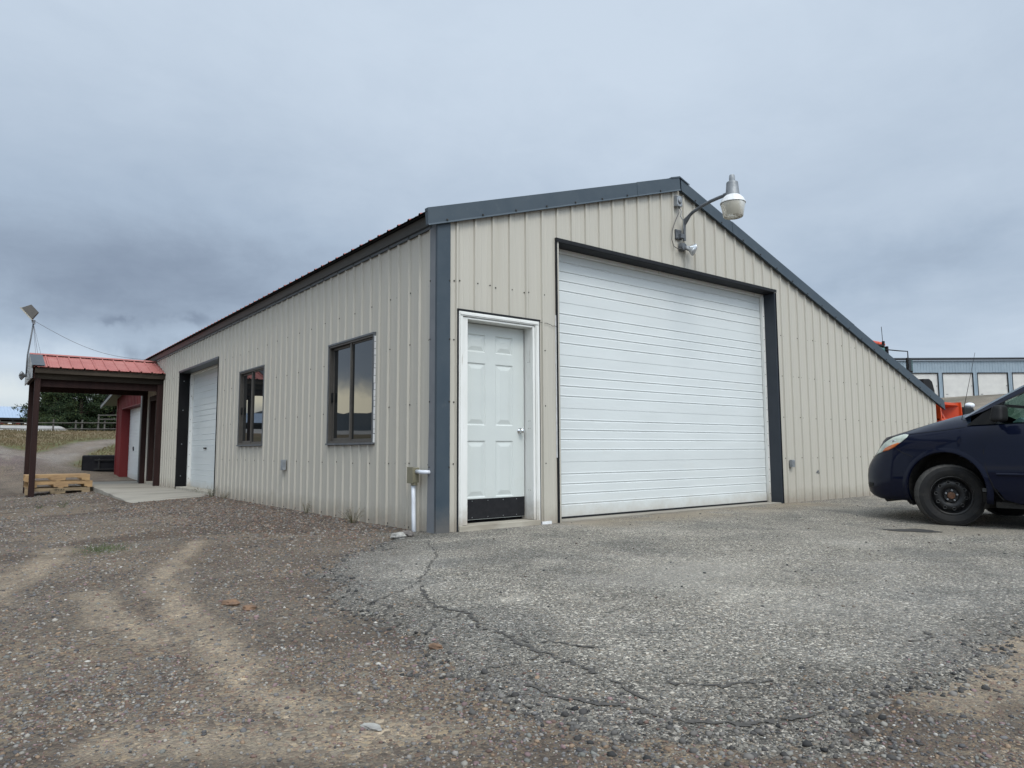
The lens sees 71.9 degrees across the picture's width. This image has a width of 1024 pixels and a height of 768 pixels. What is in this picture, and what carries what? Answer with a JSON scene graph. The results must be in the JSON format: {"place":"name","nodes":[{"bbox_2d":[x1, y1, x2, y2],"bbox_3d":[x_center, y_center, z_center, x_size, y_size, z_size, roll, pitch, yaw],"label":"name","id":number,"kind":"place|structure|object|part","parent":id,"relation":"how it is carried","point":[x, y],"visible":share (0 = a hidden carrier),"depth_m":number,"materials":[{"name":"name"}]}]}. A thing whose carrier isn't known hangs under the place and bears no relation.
{"place":"outdoors","nodes":[
{"label":"outdoors","id":0,"kind":"place"},
{"bbox_2d":[0,429,115,466],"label":"field grass","id":1,"kind":"structure","parent":0,"point":[10,434],"depth_m":33.95,"materials":[{"name":"green plant"}]},
{"bbox_2d":[0,394,1023,767],"bbox_3d":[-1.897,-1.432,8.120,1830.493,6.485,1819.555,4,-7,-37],"label":"ground","id":2,"kind":"structure","parent":0,"point":[60,458],"depth_m":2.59,"materials":[{"name":"gravel"}]},
{"bbox_2d":[0,406,26,421],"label":"long barn","id":3,"kind":"structure","parent":2,"relation":"on","point":[8,414],"depth_m":60.26,"materials":[{"name":"blue metal"}]},
{"bbox_2d":[0,419,26,424],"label":"flatbed trailer","id":4,"kind":"object","parent":2,"relation":"on","point":[13,423],"visible":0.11,"depth_m":54.04,"materials":[{"name":"black metal"}]},
{"bbox_2d":[11,393,74,426],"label":"pine tree","id":5,"kind":"object","parent":2,"relation":"on","point":[41,408],"visible":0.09,"depth_m":50.38,"materials":[{"name":"green plant"}]},
{"bbox_2d":[23,392,74,425],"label":"pine tree","id":6,"kind":"object","parent":2,"relation":"on","point":[45,397],"visible":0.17,"depth_m":48.38,"materials":[{"name":"green plant"}]},
{"bbox_2d":[24,486,89,494],"bbox_3d":[-10.391,2.425,16.116,1.220,0.142,1.004,4,-7,-35],"label":"wooden pallet","id":7,"kind":"object","parent":2,"relation":"on","point":[53,490],"visible":0.76,"depth_m":15.78,"materials":[{"name":"brown wood"}]},
{"bbox_2d":[24,479,92,488],"bbox_3d":[-10.387,2.283,16.148,1.220,0.142,1.000,4,-7,-39],"label":"wooden pallet","id":8,"kind":"object","parent":7,"relation":"on","point":[63,483],"visible":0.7,"depth_m":15.83,"materials":[{"name":"brown wood"}]},
{"bbox_2d":[23,473,89,481],"bbox_3d":[-10.422,2.138,16.148,1.220,0.142,1.000,4,-7,-36],"label":"wooden pallet","id":9,"kind":"object","parent":8,"relation":"on","point":[60,477],"visible":0.88,"depth_m":15.87,"materials":[{"name":"brown wood"}]},
{"bbox_2d":[0,414,116,430],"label":"rail fence","id":10,"kind":"object","parent":2,"relation":"on","point":[82,422],"visible":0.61,"depth_m":41.59,"materials":[{"name":"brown wood"}]},
{"bbox_2d":[40,392,116,430],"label":"pine tree","id":11,"kind":"object","parent":2,"relation":"on","point":[72,408],"visible":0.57,"depth_m":47.89,"materials":[{"name":"green plant"}]},
{"bbox_2d":[69,394,116,430],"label":"pine tree","id":12,"kind":"object","parent":2,"relation":"on","point":[100,399],"visible":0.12,"depth_m":49.87,"materials":[{"name":"green plant"}]},
{"bbox_2d":[81,455,114,471],"bbox_3d":[-12.789,2.572,22.858,1.900,0.543,0.807,2,-6,-23],"label":"loader bucket","id":13,"kind":"object","parent":2,"relation":"on","point":[101,463],"visible":0.36,"depth_m":22.38,"materials":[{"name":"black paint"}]},
{"bbox_2d":[72,539,138,558],"bbox_3d":[-3.443,1.384,5.993,0.506,0.047,1.306,3,-6,-30],"label":"grass patch","id":14,"kind":"object","parent":2,"relation":"on","point":[96,548],"visible":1,"depth_m":5.93,"materials":[{"name":"plant"}]},
{"bbox_2d":[100,395,140,479],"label":"red building","id":15,"kind":"structure","parent":2,"relation":"on","point":[127,436],"depth_m":21.35,"materials":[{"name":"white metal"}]},
{"bbox_2d":[127,407,140,479],"bbox_3d":[-10.776,1.723,20.305,0.036,2.150,2.890,4,-7,-37],"label":"overhead door","id":16,"kind":"structure","parent":15,"relation":"in","point":[134,413],"depth_m":20.79,"materials":[{"name":"white metal"}]},
{"bbox_2d":[75,481,204,502],"bbox_3d":[-8.482,2.493,16.084,1.702,0.300,8.250,4,-7,-37],"label":"concrete pad","id":17,"kind":"object","parent":2,"relation":"on","point":[132,491],"visible":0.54,"depth_m":14.63,"materials":[{"name":"grey concrete"}]},
{"bbox_2d":[221,599,240,605],"bbox_3d":[-1.502,1.176,3.779,0.128,0.047,0.068,-3,-6,30],"label":"rock","id":18,"kind":"object","parent":2,"relation":"on","point":[232,602],"visible":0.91,"depth_m":3.76,"materials":[{"name":"brown stone"}]},
{"bbox_2d":[242,604,256,610],"bbox_3d":[-1.363,1.163,3.658,0.070,0.032,0.090,1,-5,-10],"label":"rock","id":19,"kind":"object","parent":2,"relation":"on","point":[248,607],"visible":0.85,"depth_m":3.64,"materials":[{"name":"brown stone"}]},
{"bbox_2d":[97,496,406,549],"bbox_3d":[-3.967,1.771,9.475,1.936,0.150,7.716,4,-7,-37],"label":"gravel strip","id":20,"kind":"object","parent":2,"relation":"on","point":[337,519],"depth_m":8.55,"materials":[{"name":"gravel"}]},
{"bbox_2d":[338,507,362,522],"bbox_3d":[-1.823,1.485,7.996,0.310,0.207,0.305,1,-6,-11],"label":"weed","id":21,"kind":"object","parent":2,"relation":"on","point":[350,515],"visible":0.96,"depth_m":7.97,"materials":[{"name":"plant"}]},
{"bbox_2d":[360,723,381,730],"bbox_3d":[-0.410,1.006,2.069,0.087,0.016,0.034,-4,-6,32],"label":"rock","id":22,"kind":"object","parent":2,"relation":"on","point":[373,726],"visible":0.99,"depth_m":2.06,"materials":[{"name":"white stone"}]},
{"bbox_2d":[137,176,945,533],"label":"workshop","id":23,"kind":"structure","parent":2,"relation":"on","point":[605,352],"depth_m":9.09,"materials":[{"name":"beige metal"}]},
{"bbox_2d":[37,322,145,359],"bbox_3d":[-10.186,-1.028,17.299,0.008,0.652,2.622,-5,-7,39],"label":"overhead cable","id":24,"kind":"object","parent":23,"relation":"attached to","point":[89,348],"visible":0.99,"depth_m":17.10,"materials":[{"name":"black rubber"}]},
{"bbox_2d":[23,353,164,496],"bbox_3d":[-10.020,0.992,16.850,2.655,3.297,2.260,4,-7,-37],"label":"porch canopy","id":25,"kind":"object","parent":23,"relation":"attached to","point":[57,373],"visible":0.94,"depth_m":16.60,"materials":[{"name":"wood"}]},
{"bbox_2d":[19,367,28,379],"bbox_3d":[-10.972,-0.233,15.860,0.188,0.292,0.244,4,-7,-37],"label":"gable floodlight","id":26,"kind":"object","parent":25,"relation":"attached to","point":[22,375],"visible":1,"depth_m":15.84,"materials":[{"name":"metal"}]},
{"bbox_2d":[20,305,40,373],"bbox_3d":[-11.121,-1.010,16.260,0.460,1.631,0.706,4,-7,-37],"label":"pole floodlight","id":27,"kind":"object","parent":25,"relation":"attached to","point":[31,312],"visible":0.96,"depth_m":16.16,"materials":[{"name":"grey metal"}]},
{"bbox_2d":[146,395,155,484],"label":"porch door","id":28,"kind":"structure","parent":23,"relation":"in","point":[152,403],"depth_m":17.99,"materials":[{"name":"glass"}]},
{"bbox_2d":[175,356,241,495],"bbox_3d":[-6.300,0.881,14.536,0.452,2.800,3.400,4,-7,-37],"label":"overhead door","id":29,"kind":"structure","parent":23,"relation":"in","point":[197,461],"depth_m":15.31,"materials":[{"name":"white metal"}]},
{"bbox_2d":[236,365,264,446],"bbox_3d":[-4.243,0.382,11.618,0.162,1.375,1.380,4,-7,-37],"label":"window","id":30,"kind":"structure","parent":23,"relation":"in","point":[251,381],"depth_m":11.62,"materials":[{"name":"grey glass"}]},
{"bbox_2d":[280,460,285,469],"bbox_3d":[-3.309,1.169,10.195,0.050,0.150,0.109,4,-7,-37],"label":"outlet box","id":31,"kind":"object","parent":23,"relation":"attached to","point":[283,465],"visible":1,"depth_m":10.16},
{"bbox_2d":[325,332,375,444],"bbox_3d":[-1.929,0.095,8.617,0.162,1.390,1.400,4,-7,-37],"label":"window","id":32,"kind":"structure","parent":23,"relation":"in","point":[351,385],"depth_m":8.57,"materials":[{"name":"grey glass"}]},
{"bbox_2d":[407,467,429,531],"bbox_3d":[-0.930,1.191,7.034,0.316,0.724,0.094,-5,-7,43],"label":"conduit box","id":33,"kind":"object","parent":23,"relation":"attached to","point":[413,473],"visible":0.98,"depth_m":7.07,"materials":[{"name":"white plastic"}]},
{"bbox_2d":[456,308,540,531],"bbox_3d":[-0.181,0.400,7.494,1.091,2.276,0.245,4,-7,-37],"label":"entry door","id":34,"kind":"structure","parent":23,"relation":"in","point":[499,416],"depth_m":7.57,"materials":[{"name":"paint"}]},
{"bbox_2d":[522,237,784,522],"bbox_3d":[2.105,0.062,9.462,4.700,3.600,0.494,4,-7,-37],"label":"overhead door","id":35,"kind":"structure","parent":23,"relation":"in","point":[670,402],"depth_m":9.35,"materials":[{"name":"white metal"}]},
{"bbox_2d":[674,195,681,207],"bbox_3d":[2.235,-2.450,9.467,0.110,0.140,0.077,4,-7,-37],"label":"junction box","id":36,"kind":"object","parent":23,"relation":"attached to","point":[677,201],"visible":1,"depth_m":9.44,"materials":[{"name":"metal"}]},
{"bbox_2d":[671,207,680,248],"bbox_3d":[2.190,-2.088,9.412,0.182,0.591,0.020,3,-6,-33],"label":"lamp cable","id":37,"kind":"object","parent":36,"relation":"hanging from","point":[672,230],"visible":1,"depth_m":9.39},
{"bbox_2d":[678,243,696,255],"bbox_3d":[2.388,-1.801,9.446,0.244,0.193,0.202,4,-7,-37],"label":"twin floodlight","id":38,"kind":"object","parent":23,"relation":"attached to","point":[691,249],"visible":1,"depth_m":9.43,"materials":[{"name":"grey metal"}]},
{"bbox_2d":[675,174,745,240],"bbox_3d":[2.597,-2.295,9.192,0.338,0.688,0.952,4,-7,-37],"label":"security light","id":39,"kind":"object","parent":23,"relation":"attached to","point":[733,202],"visible":1,"depth_m":8.90,"materials":[{"name":"grey metal"}]},
{"bbox_2d":[789,460,794,466],"bbox_3d":[4.246,1.202,10.675,0.080,0.110,0.057,4,-7,-37],"label":"outlet box","id":40,"kind":"object","parent":23,"relation":"attached to","point":[792,463],"visible":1,"depth_m":10.65,"materials":[{"name":"metal"}]},
{"bbox_2d":[310,495,1023,761],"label":"asphalt apron","id":41,"kind":"object","parent":2,"relation":"on","point":[696,532],"visible":0.78,"depth_m":3.67,"materials":[{"name":"grey asphalt"}]},
{"bbox_2d":[390,532,405,538],"bbox_3d":[-1.042,1.409,6.503,0.123,0.092,0.182,4,-7,-37],"label":"rock","id":42,"kind":"object","parent":41,"relation":"on","point":[399,535],"visible":0.86,"depth_m":6.47,"materials":[{"name":"grey stone"}]},
{"bbox_2d":[403,530,413,536],"bbox_3d":[-0.987,1.419,6.645,0.131,0.080,0.141,0,-5,-3],"label":"rock","id":43,"kind":"object","parent":41,"relation":"on","point":[408,533],"visible":0.58,"depth_m":6.61,"materials":[{"name":"grey stone"}]},
{"bbox_2d":[428,643,442,649],"bbox_3d":[-0.317,1.077,2.893,0.075,0.032,0.042,-4,-7,37],"label":"rock","id":44,"kind":"object","parent":41,"relation":"on","point":[434,646],"visible":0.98,"depth_m":2.88,"materials":[{"name":"brown stone"}]},
{"bbox_2d":[366,540,932,725],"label":"asphalt cracks","id":45,"kind":"object","parent":41,"relation":"on","point":[747,723],"visible":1,"depth_m":2.39,"materials":[{"name":"black asphalt"}]},
{"bbox_2d":[302,541,1020,767],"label":"asphalt edge crumbs","id":46,"kind":"object","parent":41,"relation":"on","point":[805,743],"visible":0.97,"depth_m":2.25,"materials":[{"name":"grey asphalt"}]},
{"bbox_2d":[322,546,1023,757],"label":"asphalt chippings","id":47,"kind":"object","parent":41,"relation":"on","point":[862,723],"visible":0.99,"depth_m":2.97,"materials":[{"name":"grey asphalt"}]},
{"bbox_2d":[356,501,1023,668],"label":"scattered crumbs","id":48,"kind":"object","parent":41,"relation":"on","point":[803,667],"visible":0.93,"depth_m":4.68,"materials":[{"name":"grey gravel"}]},
{"bbox_2d":[884,528,939,531],"bbox_3d":[4.095,1.495,7.197,0.422,0.016,0.482,1,-5,-9],"label":"oil stain","id":49,"kind":"object","parent":41,"relation":"on","point":[918,530],"visible":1,"depth_m":7.21,"materials":[{"name":"black liquid"}]},
{"bbox_2d":[919,379,961,421],"bbox_3d":[8.915,0.908,14.900,1.191,2.099,0.850,4,-7,-37],"label":"snow blower","id":50,"kind":"object","parent":41,"relation":"on","point":[952,410],"visible":0.12,"depth_m":14.97,"materials":[{"name":"orange paint"}]},
{"bbox_2d":[868,354,1023,525],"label":"minivan","id":51,"kind":"object","parent":41,"relation":"on","point":[964,470],"visible":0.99,"depth_m":7.83,"materials":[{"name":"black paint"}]},
{"bbox_3d":[5.448,0.791,7.113,0.109,0.855,1.198,4,-7,-37],"label":"front door","id":52,"kind":"part","parent":51,"relation":"part of","materials":[{"name":"blue paint"}]},
{"bbox_2d":[874,327,912,372],"bbox_3d":[8.793,0.522,17.244,1.700,3.748,3.000,4,-7,-37],"label":"orange tractor","id":53,"kind":"object","parent":2,"relation":"on","point":[909,365],"visible":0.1,"depth_m":17.01,"materials":[{"name":"paint"}]},
{"bbox_2d":[894,357,1023,397],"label":"storage building","id":54,"kind":"structure","parent":2,"relation":"on","point":[949,377],"depth_m":74.93,"materials":[{"name":"metal"}]},
{"bbox_2d":[912,373,939,396],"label":"roll up door","id":55,"kind":"structure","parent":54,"relation":"in","point":[934,377],"depth_m":74.93,"materials":[{"name":"white metal"}]},
{"bbox_2d":[942,373,974,396],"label":"roll up door","id":56,"kind":"structure","parent":54,"relation":"in","point":[954,384],"depth_m":74.88,"materials":[{"name":"white metal"}]},
{"bbox_2d":[977,372,1008,394],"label":"roll up door","id":57,"kind":"structure","parent":54,"relation":"in","point":[989,383],"depth_m":74.88,"materials":[{"name":"white metal"}]},
{"bbox_2d":[1012,372,1023,389],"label":"roll up door","id":58,"kind":"structure","parent":54,"relation":"in","point":[1017,377],"depth_m":74.92,"materials":[{"name":"white metal"}]},
{"bbox_2d":[0,0,1023,406],"label":"sky","id":59,"kind":"structure","parent":0,"point":[168,167],"materials":[{"name":"grey"}]},
{"bbox_2d":[962,407,973,414],"bbox_3d":[9.703,1.352,15.173,0.619,1.699,0.350,4,-7,-37],"label":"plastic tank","id":60,"kind":"object","parent":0,"point":[968,410],"visible":0.09,"depth_m":15.02,"materials":[{"name":"plastic"}]},
{"bbox_2d":[965,403,974,407],"bbox_3d":[9.937,0.475,15.319,0.239,0.144,0.191,4,-7,-37],"label":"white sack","id":61,"kind":"object","parent":60,"relation":"on","point":[972,405],"visible":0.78,"depth_m":15.24,"materials":[{"name":"white plastic"}]}
]}

